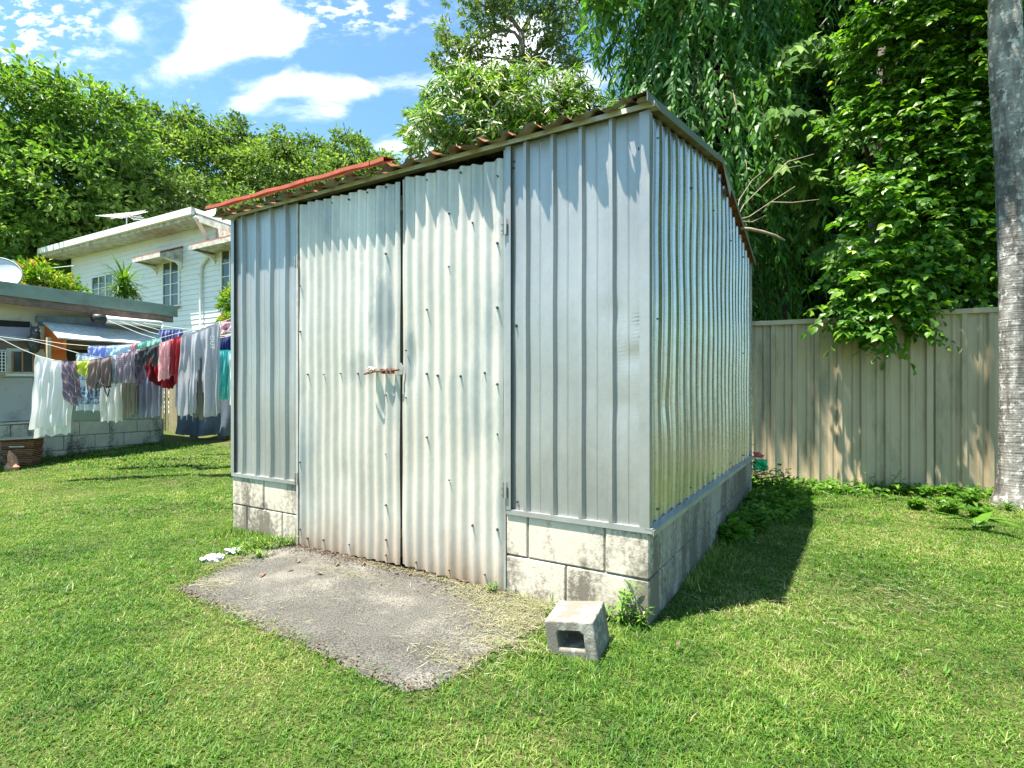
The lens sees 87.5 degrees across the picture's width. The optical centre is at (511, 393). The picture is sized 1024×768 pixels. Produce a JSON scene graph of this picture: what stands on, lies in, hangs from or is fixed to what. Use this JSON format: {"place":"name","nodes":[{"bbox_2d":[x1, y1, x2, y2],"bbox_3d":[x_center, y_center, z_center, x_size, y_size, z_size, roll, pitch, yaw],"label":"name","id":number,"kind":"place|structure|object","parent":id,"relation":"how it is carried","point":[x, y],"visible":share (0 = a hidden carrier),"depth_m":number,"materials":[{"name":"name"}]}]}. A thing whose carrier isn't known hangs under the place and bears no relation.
{"place":"outdoors","nodes":[
{"label":"outdoors","id":0,"kind":"place"},
{"bbox_2d":[0,0,835,277],"label":"sky","id":1,"kind":"structure","parent":0,"point":[315,65],"materials":[{"name":"blue"}]},
{"bbox_2d":[0,413,1023,767],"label":"ground","id":2,"kind":"structure","parent":0,"point":[242,683],"depth_m":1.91,"materials":[{"name":"plant"}]},
{"bbox_2d":[4,451,19,470],"bbox_3d":[-6.154,0.837,6.602,0.187,0.258,0.146,0,0,0],"label":"terracotta ornament","id":3,"kind":"object","parent":2,"relation":"on","point":[12,463],"visible":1,"depth_m":6.56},
{"bbox_2d":[0,438,43,465],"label":"wicker basket","id":4,"kind":"object","parent":2,"relation":"on","point":[29,452],"visible":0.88,"depth_m":6.91,"materials":[{"name":"brown wicker"}]},
{"bbox_2d":[0,435,55,439],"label":"flat board","id":5,"kind":"object","parent":4,"relation":"on","point":[18,437],"visible":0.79,"depth_m":6.92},
{"bbox_2d":[12,254,78,290],"bbox_3d":[-11.588,-1.301,13.016,1.856,4.101,1.479,0,0,0],"label":"garden shrub","id":6,"kind":"object","parent":2,"relation":"on","point":[34,272],"visible":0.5,"depth_m":12.86,"materials":[{"name":"green plant"}]},
{"bbox_2d":[28,273,91,293],"bbox_3d":[-11.467,-1.169,13.509,1.397,3.842,1.396,0,0,-26],"label":"garden shrub","id":7,"kind":"object","parent":2,"relation":"on","point":[79,287],"visible":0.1,"depth_m":13.51,"materials":[{"name":"green plant"}]},
{"bbox_2d":[0,41,177,275],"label":"shade tree","id":8,"kind":"object","parent":2,"relation":"on","point":[45,139],"visible":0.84,"depth_m":23.15,"materials":[{"name":"green plant"}]},
{"bbox_2d":[0,281,177,463],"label":"building","id":9,"kind":"structure","parent":2,"relation":"on","point":[59,316],"depth_m":7.63,"materials":[{"name":"white paint"}]},
{"bbox_2d":[0,350,7,373],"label":"air conditioner","id":10,"kind":"object","parent":9,"relation":"attached to","point":[3,361],"visible":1,"depth_m":6.90,"materials":[{"name":"white plastic"}]},
{"bbox_2d":[0,257,22,282],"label":"satellite dish","id":11,"kind":"object","parent":9,"relation":"on","point":[11,271],"visible":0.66,"depth_m":9.27,"materials":[{"name":"metal"}]},
{"bbox_2d":[5,348,44,376],"bbox_3d":[-6.671,-0.425,7.327,0.070,0.394,0.447,0,0,25],"label":"window","id":12,"kind":"structure","parent":9,"relation":"in","point":[20,362],"depth_m":7.27,"materials":[{"name":"glass"}]},
{"bbox_2d":[26,324,41,352],"bbox_3d":[-6.489,-0.751,7.274,0.208,0.403,0.154,0,0,25],"label":"owl decoy","id":13,"kind":"object","parent":9,"relation":"on","point":[33,346],"visible":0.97,"depth_m":7.24,"materials":[{"name":"grey plastic"}]},
{"bbox_2d":[0,314,230,359],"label":"clothesline","id":14,"kind":"object","parent":9,"relation":"attached to","point":[102,319],"visible":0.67,"depth_m":7.91,"materials":[{"name":"white paint"}]},
{"bbox_2d":[29,355,72,437],"bbox_3d":[-5.068,0.037,5.897,0.377,0.911,0.113,0,0,-20],"label":"white blanket","id":15,"kind":"object","parent":14,"relation":"hanging from","point":[51,412],"visible":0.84,"depth_m":5.87,"materials":[{"name":"fabric"}]},
{"bbox_2d":[61,360,82,407],"bbox_3d":[-4.832,-0.097,5.867,0.186,0.526,0.103,0,0,-21],"label":"striped towel","id":16,"kind":"object","parent":14,"relation":"hanging from","point":[71,392],"visible":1,"depth_m":5.85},
{"bbox_2d":[76,360,88,379],"bbox_3d":[-4.815,-0.265,5.971,0.191,0.223,0.117,0,0,-17],"label":"crumpled shirt","id":17,"kind":"object","parent":14,"relation":"hanging from","point":[82,367],"visible":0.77,"depth_m":5.97,"materials":[{"name":"fabric"}]},
{"bbox_2d":[76,353,102,411],"bbox_3d":[-5.115,-0.129,6.496,0.298,0.724,0.114,0,0,0],"label":"blue patterned towel","id":18,"kind":"object","parent":14,"relation":"hanging from","point":[89,402],"visible":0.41,"depth_m":6.47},
{"bbox_2d":[88,346,106,356],"bbox_3d":[-5.465,-0.508,7.074,0.225,0.253,0.097,0,0,-12],"label":"blue pillowcase","id":19,"kind":"object","parent":14,"relation":"hanging from","point":[98,351],"visible":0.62,"depth_m":7.05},
{"bbox_2d":[86,356,113,396],"bbox_3d":[-4.590,-0.190,5.974,0.278,0.462,0.124,0,0,0],"label":"brown camisole","id":20,"kind":"object","parent":14,"relation":"hanging from","point":[100,372],"visible":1,"depth_m":5.95,"materials":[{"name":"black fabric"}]},
{"bbox_2d":[99,357,123,422],"bbox_3d":[-4.867,-0.040,6.520,0.246,0.798,0.112,0,0,-11],"label":"sleeveless top","id":21,"kind":"object","parent":14,"relation":"hanging from","point":[111,407],"visible":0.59,"depth_m":6.50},
{"bbox_2d":[111,355,116,385],"bbox_3d":[-4.491,-0.253,6.047,0.076,0.387,0.126,0,0,0],"label":"pale blue cloth","id":22,"kind":"object","parent":14,"relation":"hanging from","point":[113,365],"visible":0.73,"depth_m":6.02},
{"bbox_2d":[106,344,130,356],"bbox_3d":[-5.200,-0.519,7.097,0.321,0.276,0.105,0,0,0],"label":"light blue sheet","id":23,"kind":"object","parent":14,"relation":"hanging from","point":[111,350],"visible":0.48,"depth_m":7.08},
{"bbox_2d":[115,350,137,383],"bbox_3d":[-4.358,-0.302,6.049,0.216,0.385,0.102,0,0,-20],"label":"plaid towel","id":24,"kind":"object","parent":14,"relation":"hanging from","point":[125,368],"visible":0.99,"depth_m":6.03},
{"bbox_2d":[119,383,138,420],"bbox_3d":[-4.720,-0.068,6.596,0.204,0.801,0.116,0,0,-16],"label":"beige cloth","id":25,"kind":"object","parent":14,"relation":"hanging from","point":[130,393],"visible":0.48,"depth_m":6.58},
{"bbox_2d":[134,349,145,384],"bbox_3d":[-4.278,-0.299,6.119,0.116,0.416,0.115,0,0,0],"label":"plaid cloth tail","id":26,"kind":"object","parent":14,"relation":"hanging from","point":[139,374],"visible":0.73,"depth_m":6.10},
{"bbox_2d":[132,367,162,418],"bbox_3d":[-4.540,-0.106,6.665,0.312,0.844,0.149,0,0,0],"label":"mauve sheet","id":27,"kind":"object","parent":14,"relation":"hanging from","point":[150,399],"visible":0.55,"depth_m":6.65,"materials":[{"name":"fabric"}]},
{"bbox_2d":[137,343,158,366],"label":"grey shorts","id":28,"kind":"object","parent":14,"relation":"hanging from","point":[145,354],"visible":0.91,"depth_m":6.07,"materials":[{"name":"grey fabric"}]},
{"bbox_2d":[135,338,161,349],"bbox_3d":[-4.848,-0.513,7.125,0.315,0.468,0.112,0,0,-8],"label":"mint cloth","id":29,"kind":"object","parent":14,"relation":"hanging from","point":[142,344],"visible":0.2,"depth_m":7.11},
{"bbox_2d":[144,357,177,388],"bbox_3d":[-4.287,-0.289,6.546,0.493,0.585,0.125,0,0,0],"label":"maroon shirt","id":30,"kind":"object","parent":14,"relation":"hanging from","point":[150,371],"visible":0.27,"depth_m":6.52,"materials":[{"name":"fabric"}]},
{"bbox_2d":[154,366,171,388],"bbox_3d":[-4.252,-0.284,6.477,0.211,0.471,0.120,0,0,0],"label":"crimson scarf","id":31,"kind":"object","parent":30,"relation":"on","point":[165,382],"visible":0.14,"depth_m":6.45,"materials":[{"name":"fabric"}]},
{"bbox_2d":[158,339,171,380],"bbox_3d":[-3.939,-0.378,6.079,0.117,0.477,0.122,0,0,0],"label":"red pink towel","id":32,"kind":"object","parent":14,"relation":"hanging from","point":[164,361],"visible":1,"depth_m":6.06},
{"bbox_2d":[159,329,182,341],"bbox_3d":[-4.767,-0.693,7.474,0.301,0.406,0.108,0,0,-12],"label":"blue striped shirt","id":33,"kind":"object","parent":14,"relation":"hanging from","point":[163,333],"visible":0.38,"depth_m":7.45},
{"bbox_2d":[169,336,180,375],"bbox_3d":[-3.841,-0.431,6.124,0.134,0.471,0.129,0,0,0],"label":"red cloth","id":34,"kind":"object","parent":14,"relation":"hanging from","point":[175,344],"visible":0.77,"depth_m":6.10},
{"bbox_2d":[175,372,198,419],"bbox_3d":[-4.002,-0.132,6.598,0.256,0.993,0.135,0,0,-22],"label":"lavender sheet","id":35,"kind":"object","parent":14,"relation":"hanging from","point":[176,399],"visible":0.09,"depth_m":6.60,"materials":[{"name":"fabric"}]},
{"bbox_2d":[177,323,219,416],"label":"grey trackpants","id":36,"kind":"object","parent":14,"relation":"hanging from","point":[197,345],"visible":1,"depth_m":6.11,"materials":[{"name":"fabric"}]},
{"bbox_2d":[193,357,205,422],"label":"taupe trousers","id":37,"kind":"object","parent":14,"relation":"hanging from","point":[200,415],"visible":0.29,"depth_m":6.67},
{"bbox_2d":[219,350,230,400],"bbox_3d":[-3.786,-0.238,7.061,0.198,0.675,0.108,0,0,-16],"label":"teal towel","id":38,"kind":"object","parent":14,"relation":"hanging from","point":[224,380],"visible":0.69,"depth_m":7.04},
{"bbox_2d":[220,335,230,349],"bbox_3d":[-3.850,-0.552,7.272,0.301,0.539,0.108,0,0,-16],"label":"navy towel","id":39,"kind":"object","parent":14,"relation":"hanging from","point":[225,343],"visible":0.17,"depth_m":7.24,"materials":[{"name":"fabric"}]},
{"bbox_2d":[220,321,230,335],"bbox_3d":[-4.169,-0.951,7.882,0.228,0.224,0.090,0,0,-8],"label":"floral cloth","id":40,"kind":"object","parent":14,"relation":"hanging from","point":[225,327],"visible":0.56,"depth_m":7.86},
{"bbox_2d":[229,353,230,404],"bbox_3d":[-3.611,-0.180,6.988,0.137,0.693,0.106,0,0,0],"label":"white pillowcase","id":41,"kind":"object","parent":14,"relation":"hanging from","point":[230,376],"visible":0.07,"depth_m":6.96,"materials":[{"name":"fabric"}]},
{"bbox_2d":[92,252,150,300],"bbox_3d":[-8.706,-1.151,11.992,1.208,3.880,1.198,0,0,0],"label":"dracaena","id":42,"kind":"object","parent":2,"relation":"on","point":[125,288],"visible":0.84,"depth_m":11.86,"materials":[{"name":"green plant"}]},
{"bbox_2d":[37,207,230,412],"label":"weatherboard house","id":43,"kind":"structure","parent":2,"relation":"on","point":[182,258],"depth_m":18.57,"materials":[{"name":"white paint"}]},
{"bbox_2d":[91,272,113,296],"bbox_3d":[-16.194,-3.940,21.139,1.714,1.492,0.054,0,0,29],"label":"window","id":44,"kind":"structure","parent":43,"relation":"in","point":[100,279],"depth_m":21.18,"materials":[{"name":"glass"}]},
{"bbox_2d":[95,210,144,223],"bbox_3d":[-15.636,-6.853,21.500,1.738,1.209,0.673,0,0,0],"label":"tv antenna","id":45,"kind":"object","parent":43,"relation":"on","point":[129,214],"visible":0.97,"depth_m":21.48,"materials":[{"name":"metal"}]},
{"bbox_2d":[162,261,179,307],"bbox_3d":[-12.020,-3.823,18.801,1.178,1.703,0.109,0,0,29],"label":"window","id":46,"kind":"structure","parent":43,"relation":"in","point":[170,270],"depth_m":18.80,"materials":[{"name":"glass"}]},
{"bbox_2d":[220,250,230,305],"bbox_3d":[-9.074,-3.752,17.170,1.079,1.887,0.109,0,0,29],"label":"window","id":47,"kind":"structure","parent":43,"relation":"in","point":[225,257],"depth_m":17.33,"materials":[{"name":"glass"}]},
{"bbox_2d":[0,159,268,277],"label":"shade tree","id":48,"kind":"object","parent":2,"relation":"on","point":[190,184],"visible":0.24,"depth_m":25.92,"materials":[{"name":"green plant"}]},
{"bbox_2d":[161,384,177,431],"bbox_3d":[-6.331,0.049,10.585,1.563,1.600,0.250,0,0,0],"label":"paling fence","id":49,"kind":"object","parent":2,"relation":"on","point":[173,416],"visible":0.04,"depth_m":10.60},
{"bbox_2d":[108,93,241,220],"bbox_3d":[-20.739,-8.882,32.417,9.152,18.716,7.720,0,0,0],"label":"shade tree","id":50,"kind":"object","parent":2,"relation":"on","point":[186,148],"visible":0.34,"depth_m":31.36,"materials":[{"name":"green plant"}]},
{"bbox_2d":[175,399,230,438],"bbox_3d":[-5.147,0.325,9.700,1.357,1.181,1.000,0,0,0],"label":"covered bench","id":51,"kind":"object","parent":2,"relation":"on","point":[219,425],"visible":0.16,"depth_m":9.29,"materials":[{"name":"fabric"}]},
{"bbox_2d":[200,553,224,561],"bbox_3d":[-1.787,0.982,3.190,0.139,0.061,0.124,0,0,0],"label":"plastic bag","id":52,"kind":"object","parent":2,"relation":"on","point":[213,557],"visible":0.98,"depth_m":3.17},
{"bbox_2d":[213,280,230,312],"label":"garden shrub","id":53,"kind":"object","parent":2,"relation":"on","point":[225,294],"visible":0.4,"depth_m":11.81,"materials":[{"name":"green plant"}]},
{"bbox_2d":[213,310,230,324],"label":"garden shrub","id":54,"kind":"object","parent":2,"relation":"on","point":[224,316],"visible":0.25,"depth_m":11.32,"materials":[{"name":"green plant"}]},
{"bbox_2d":[161,108,294,207],"bbox_3d":[-17.997,-9.841,35.377,9.214,17.677,7.868,0,0,0],"label":"shade tree","id":55,"kind":"object","parent":2,"relation":"on","point":[238,136],"visible":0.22,"depth_m":34.16,"materials":[{"name":"green plant"}]},
{"bbox_2d":[224,547,241,553],"bbox_3d":[-1.735,0.984,3.340,0.128,0.044,0.098,0,0,0],"label":"plastic bag","id":56,"kind":"object","parent":2,"relation":"on","point":[229,551],"visible":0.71,"depth_m":3.32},
{"bbox_2d":[226,540,251,554],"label":"leafy weed","id":57,"kind":"object","parent":2,"relation":"on","point":[238,547],"visible":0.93,"depth_m":3.31,"materials":[{"name":"green plant"}]},
{"bbox_2d":[233,532,263,548],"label":"leafy weed","id":58,"kind":"object","parent":2,"relation":"on","point":[250,545],"visible":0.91,"depth_m":3.43,"materials":[{"name":"green plant"}]},
{"bbox_2d":[227,121,340,204],"bbox_3d":[-13.254,-8.360,33.284,7.750,16.787,8.070,0,0,0],"label":"shade tree","id":59,"kind":"object","parent":2,"relation":"on","point":[290,148],"visible":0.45,"depth_m":31.71,"materials":[{"name":"green plant"}]},
{"bbox_2d":[299,122,394,190],"bbox_3d":[-9.590,-7.897,32.246,5.851,16.671,7.246,0,0,0],"label":"shade tree","id":60,"kind":"object","parent":2,"relation":"on","point":[342,157],"visible":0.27,"depth_m":31.13,"materials":[{"name":"green plant"}]},
{"bbox_2d":[175,543,546,692],"bbox_3d":[-0.888,1.017,2.685,2.131,0.066,0.932,0,0,34],"label":"concrete pad","id":61,"kind":"object","parent":2,"relation":"on","point":[375,630],"visible":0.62,"depth_m":2.43,"materials":[{"name":"concrete"}]},
{"bbox_2d":[248,543,273,559],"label":"leafy weed","id":62,"kind":"object","parent":61,"relation":"on","point":[258,552],"visible":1,"depth_m":3.22,"materials":[{"name":"green plant"}]},
{"bbox_2d":[256,534,277,549],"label":"leafy weed","id":63,"kind":"object","parent":61,"relation":"on","point":[267,547],"visible":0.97,"depth_m":3.39,"materials":[{"name":"green plant"}]},
{"bbox_2d":[274,534,300,546],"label":"leafy weed","id":64,"kind":"object","parent":61,"relation":"on","point":[283,541],"visible":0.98,"depth_m":3.46,"materials":[{"name":"green plant"}]},
{"bbox_2d":[171,541,554,696],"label":"leaf litter","id":65,"kind":"object","parent":61,"relation":"on","point":[347,558],"visible":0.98,"depth_m":2.60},
{"bbox_2d":[352,146,403,176],"bbox_3d":[-7.123,-6.709,32.142,5.660,14.926,5.012,0,0,0],"label":"shade tree","id":66,"kind":"object","parent":2,"relation":"on","point":[396,162],"visible":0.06,"depth_m":30.59,"materials":[{"name":"green plant"}]},
{"bbox_2d":[205,91,755,624],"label":"garden shed","id":67,"kind":"structure","parent":2,"relation":"on","point":[545,331],"depth_m":2.84,"materials":[{"name":"metal"}]},
{"bbox_2d":[294,182,402,564],"bbox_3d":[-1.017,-0.121,3.272,0.942,2.229,0.161,0,0,31],"label":"door","id":68,"kind":"structure","parent":67,"relation":"in","point":[350,462],"depth_m":3.24,"materials":[{"name":"metal"}]},
{"bbox_2d":[397,158,506,591],"bbox_3d":[-0.315,-0.110,2.873,0.722,2.212,0.108,0,0,31],"label":"door","id":69,"kind":"structure","parent":67,"relation":"in","point":[454,492],"depth_m":2.84,"materials":[{"name":"metal"}]},
{"bbox_2d":[752,458,767,470],"bbox_3d":[2.283,0.661,4.920,0.146,0.126,0.118,0,0,0],"label":"plastic bag","id":70,"kind":"object","parent":67,"relation":"attached to","point":[760,464],"visible":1,"depth_m":4.89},
{"bbox_2d":[753,452,763,457],"bbox_3d":[2.278,0.569,4.945,0.098,0.060,0.068,0,0,24],"label":"plastic scrap","id":71,"kind":"object","parent":70,"relation":"on","point":[758,454],"visible":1,"depth_m":4.94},
{"bbox_2d":[738,154,818,240],"bbox_3d":[2.207,-1.635,4.479,0.748,0.763,0.184,0,0,-14],"label":"dead branch","id":72,"kind":"object","parent":67,"relation":"on","point":[759,230],"visible":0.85,"depth_m":4.44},
{"bbox_2d":[486,581,500,592],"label":"leafy weed","id":73,"kind":"object","parent":2,"relation":"on","point":[490,589],"visible":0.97,"depth_m":2.66,"materials":[{"name":"green plant"}]},
{"bbox_2d":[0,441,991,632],"bbox_3d":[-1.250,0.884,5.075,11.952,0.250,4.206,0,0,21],"label":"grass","id":74,"kind":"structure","parent":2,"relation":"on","point":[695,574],"depth_m":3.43,"materials":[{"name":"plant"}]},
{"bbox_2d":[395,0,606,146],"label":"tall tree","id":75,"kind":"object","parent":2,"relation":"on","point":[504,10],"visible":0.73,"depth_m":14.91,"materials":[{"name":"green plant"}]},
{"bbox_2d":[392,52,619,159],"bbox_3d":[0.242,-2.393,9.291,4.622,6.790,2.390,0,0,-8],"label":"tree","id":76,"kind":"object","parent":2,"relation":"on","point":[491,106],"visible":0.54,"depth_m":8.81,"materials":[{"name":"green plant"}]},
{"bbox_2d":[108,519,1023,747],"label":"dry clippings","id":77,"kind":"object","parent":2,"relation":"on","point":[512,616],"visible":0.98,"depth_m":2.42,"materials":[{"name":"plant"}]},
{"bbox_2d":[544,601,609,662],"bbox_3d":[0.262,0.950,2.105,0.194,0.194,0.194,-9,0,23],"label":"loose concrete block","id":78,"kind":"object","parent":2,"relation":"on","point":[575,628],"depth_m":2.04,"materials":[{"name":"concrete"}]},
{"bbox_2d":[596,600,623,619],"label":"leafy weed","id":79,"kind":"object","parent":2,"relation":"on","point":[610,614],"visible":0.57,"depth_m":2.33,"materials":[{"name":"green plant"}]},
{"bbox_2d":[608,580,646,624],"bbox_3d":[0.494,0.903,2.313,0.157,0.194,0.156,0,0,0],"label":"leafy weed","id":80,"kind":"object","parent":2,"relation":"on","point":[622,616],"visible":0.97,"depth_m":2.30,"materials":[{"name":"green plant"}]},
{"bbox_2d":[621,593,654,626],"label":"leafy weed","id":81,"kind":"object","parent":2,"relation":"on","point":[642,617],"visible":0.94,"depth_m":2.29,"materials":[{"name":"green plant"}]},
{"bbox_2d":[573,0,849,320],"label":"weeping tree","id":82,"kind":"object","parent":2,"relation":"on","point":[763,31],"visible":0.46,"depth_m":7.36,"materials":[{"name":"green plant"}]},
{"bbox_2d":[614,0,832,318],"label":"evergreen tree","id":83,"kind":"object","parent":2,"relation":"on","point":[717,148],"visible":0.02,"depth_m":9.83,"materials":[{"name":"green plant"}]},
{"bbox_2d":[737,506,775,530],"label":"fence weed","id":84,"kind":"object","parent":2,"relation":"on","point":[759,521],"visible":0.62,"depth_m":3.84,"materials":[{"name":"green plant"}]},
{"bbox_2d":[745,486,782,508],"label":"fence weed","id":85,"kind":"object","parent":2,"relation":"on","point":[758,496],"visible":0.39,"depth_m":4.48,"materials":[{"name":"green plant"}]},
{"bbox_2d":[751,461,793,490],"bbox_3d":[2.530,0.839,5.484,0.551,0.340,0.559,0,0,-40],"label":"fence weed","id":86,"kind":"object","parent":2,"relation":"on","point":[756,485],"visible":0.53,"depth_m":5.43,"materials":[{"name":"green plant"}]},
{"bbox_2d":[752,463,798,490],"bbox_3d":[2.585,0.859,5.220,0.446,0.301,0.517,0,0,0],"label":"fence weed","id":87,"kind":"object","parent":2,"relation":"on","point":[782,479],"visible":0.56,"depth_m":5.26,"materials":[{"name":"green plant"}]},
{"bbox_2d":[762,480,806,499],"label":"fence weed","id":88,"kind":"object","parent":2,"relation":"on","point":[783,488],"visible":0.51,"depth_m":4.80,"materials":[{"name":"green plant"}]},
{"bbox_2d":[805,482,824,495],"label":"fence weed","id":89,"kind":"object","parent":2,"relation":"on","point":[815,491],"visible":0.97,"depth_m":5.27,"materials":[{"name":"green plant"}]},
{"bbox_2d":[830,483,845,494],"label":"fence weed","id":90,"kind":"object","parent":2,"relation":"on","point":[839,491],"visible":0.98,"depth_m":5.27,"materials":[{"name":"green plant"}]},
{"bbox_2d":[723,0,969,320],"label":"evergreen tree","id":91,"kind":"object","parent":2,"relation":"on","point":[814,86],"visible":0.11,"depth_m":8.86,"materials":[{"name":"green plant"}]},
{"bbox_2d":[739,31,957,319],"bbox_3d":[4.522,-1.875,7.242,2.999,5.958,1.836,0,0,0],"label":"fishtail palm","id":92,"kind":"object","parent":2,"relation":"on","point":[807,51],"visible":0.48,"depth_m":6.88,"materials":[{"name":"green plant"}]},
{"bbox_2d":[716,474,993,544],"bbox_3d":[3.090,0.929,4.271,2.883,0.171,2.691,0,0,21],"label":"ground cover","id":93,"kind":"object","parent":2,"relation":"on","point":[733,527],"visible":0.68,"depth_m":4.48,"materials":[{"name":"green plant"}]},
{"bbox_2d":[853,477,878,487],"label":"fence weed","id":94,"kind":"object","parent":2,"relation":"on","point":[863,482],"visible":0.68,"depth_m":5.42,"materials":[{"name":"green plant"}]},
{"bbox_2d":[752,307,998,492],"bbox_3d":[2.673,0.115,5.833,12.496,1.870,0.060,0,0,21],"label":"metal fence","id":95,"kind":"object","parent":2,"relation":"on","point":[841,412],"visible":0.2,"depth_m":5.43,"materials":[{"name":"metal"}]},
{"bbox_2d":[857,469,906,491],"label":"fence weed","id":96,"kind":"object","parent":2,"relation":"on","point":[883,480],"visible":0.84,"depth_m":5.31,"materials":[{"name":"green plant"}]},
{"bbox_2d":[801,0,1023,375],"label":"broadleaf tree","id":97,"kind":"object","parent":2,"relation":"on","point":[925,90],"visible":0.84,"depth_m":5.52,"materials":[{"name":"green plant"}]},
{"bbox_2d":[904,496,930,509],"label":"fence weed","id":98,"kind":"object","parent":2,"relation":"on","point":[916,503],"visible":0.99,"depth_m":4.58,"materials":[{"name":"green plant"}]},
{"bbox_2d":[838,0,997,312],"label":"evergreen tree","id":99,"kind":"object","parent":2,"relation":"on","point":[972,302],"visible":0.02,"depth_m":8.62,"materials":[{"name":"green plant"}]},
{"bbox_2d":[819,0,1023,508],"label":"palm tree","id":100,"kind":"object","parent":2,"relation":"on","point":[1005,44],"visible":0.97,"depth_m":4.65,"materials":[{"name":"grey plant"}]},
{"bbox_2d":[912,482,940,496],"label":"fence weed","id":101,"kind":"object","parent":2,"relation":"on","point":[923,488],"visible":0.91,"depth_m":5.08,"materials":[{"name":"green plant"}]},
{"bbox_2d":[926,494,965,514],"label":"fence weed","id":102,"kind":"object","parent":2,"relation":"on","point":[949,507],"visible":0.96,"depth_m":4.40,"materials":[{"name":"green plant"}]},
{"bbox_2d":[939,484,964,497],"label":"fence weed","id":103,"kind":"object","parent":2,"relation":"on","point":[948,488],"visible":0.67,"depth_m":5.08,"materials":[{"name":"green plant"}]},
{"bbox_2d":[947,486,993,505],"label":"fence weed","id":104,"kind":"object","parent":2,"relation":"on","point":[974,494],"visible":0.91,"depth_m":4.70,"materials":[{"name":"green plant"}]},
{"bbox_2d":[933,511,1018,530],"bbox_3d":[3.403,0.954,3.936,0.492,0.170,0.391,0,0,42],"label":"fence weed","id":105,"kind":"object","parent":2,"relation":"on","point":[978,521],"visible":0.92,"depth_m":3.90,"materials":[{"name":"green plant"}]},
{"bbox_2d":[962,501,996,517],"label":"fence weed","id":106,"kind":"object","parent":2,"relation":"on","point":[973,512],"visible":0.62,"depth_m":4.21,"materials":[{"name":"green plant"}]},
{"bbox_2d":[972,482,993,495],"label":"fence weed","id":107,"kind":"object","parent":2,"relation":"on","point":[984,488],"visible":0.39,"depth_m":5.08,"materials":[{"name":"green plant"}]},
{"bbox_2d":[992,499,1021,509],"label":"fence weed","id":108,"kind":"object","parent":2,"relation":"on","point":[1008,506],"visible":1,"depth_m":4.50,"materials":[{"name":"green plant"}]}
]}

